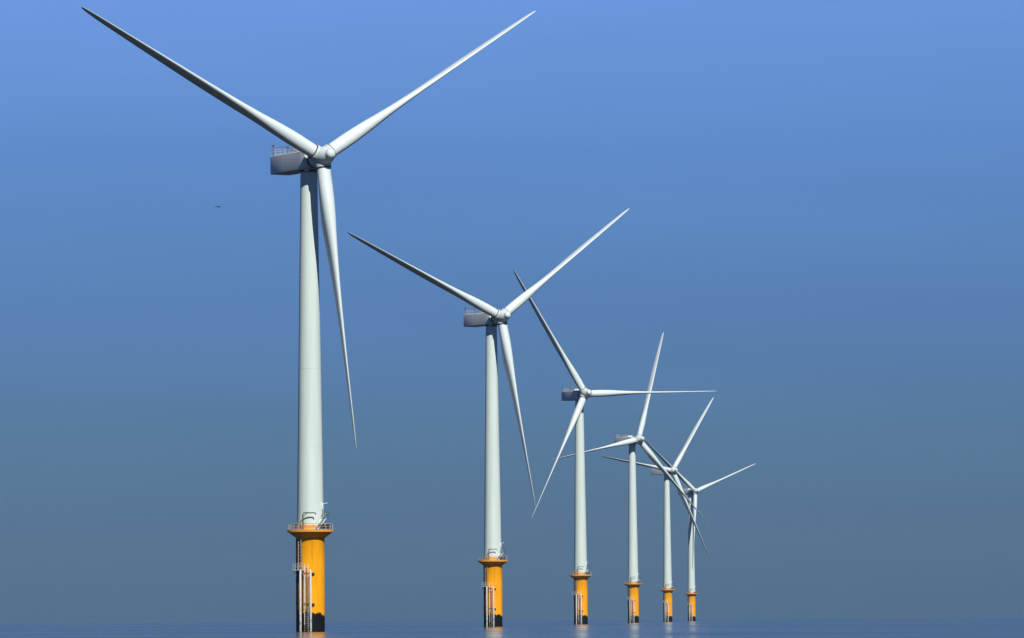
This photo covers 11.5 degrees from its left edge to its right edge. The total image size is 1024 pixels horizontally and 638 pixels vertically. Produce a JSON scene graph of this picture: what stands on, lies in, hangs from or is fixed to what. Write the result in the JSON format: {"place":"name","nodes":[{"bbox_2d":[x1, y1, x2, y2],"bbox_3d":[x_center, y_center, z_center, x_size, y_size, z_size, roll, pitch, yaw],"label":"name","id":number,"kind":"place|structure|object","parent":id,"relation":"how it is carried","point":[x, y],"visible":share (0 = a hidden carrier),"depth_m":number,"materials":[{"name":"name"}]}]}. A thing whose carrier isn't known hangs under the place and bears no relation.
{"place":"outdoors","nodes":[
{"label":"outdoors","id":0,"kind":"place"},
{"bbox_2d":[0,617,1023,637],"bbox_3d":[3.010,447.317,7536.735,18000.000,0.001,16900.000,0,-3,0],"label":"sea","id":1,"kind":"structure","parent":0,"point":[962,627],"depth_m":1000.04,"materials":[{"name":"blue liquid"}]},
{"bbox_2d":[81,7,534,631],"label":"wind turbine","id":2,"kind":"object","parent":1,"relation":"in","point":[307,161],"visible":1,"depth_m":914.74,"materials":[{"name":"white metal"}]},
{"bbox_2d":[348,209,628,626],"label":"wind turbine","id":3,"kind":"object","parent":1,"relation":"in","point":[489,317],"visible":0.98,"depth_m":1401.55,"materials":[{"name":"white metal"}]},
{"bbox_2d":[513,270,708,623],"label":"wind turbine","id":4,"kind":"object","parent":1,"relation":"in","point":[581,394],"visible":1,"depth_m":1883.76,"materials":[{"name":"white metal"}]},
{"bbox_2d":[552,332,706,622],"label":"wind turbine","id":5,"kind":"object","parent":1,"relation":"in","point":[633,584],"visible":1,"depth_m":2370.22,"materials":[{"name":"white metal"}]},
{"bbox_2d":[602,397,713,621],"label":"wind turbine","id":6,"kind":"object","parent":1,"relation":"in","point":[667,589],"visible":0.96,"depth_m":2872.45,"materials":[{"name":"white metal"}]},
{"bbox_2d":[644,439,753,620],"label":"wind turbine","id":7,"kind":"object","parent":1,"relation":"in","point":[691,491],"visible":0.93,"depth_m":3342.83,"materials":[{"name":"white metal"}]},
{"bbox_2d":[0,0,1023,623],"label":"sky","id":8,"kind":"structure","parent":0,"point":[821,230],"materials":[{"name":"blue"}]}
]}

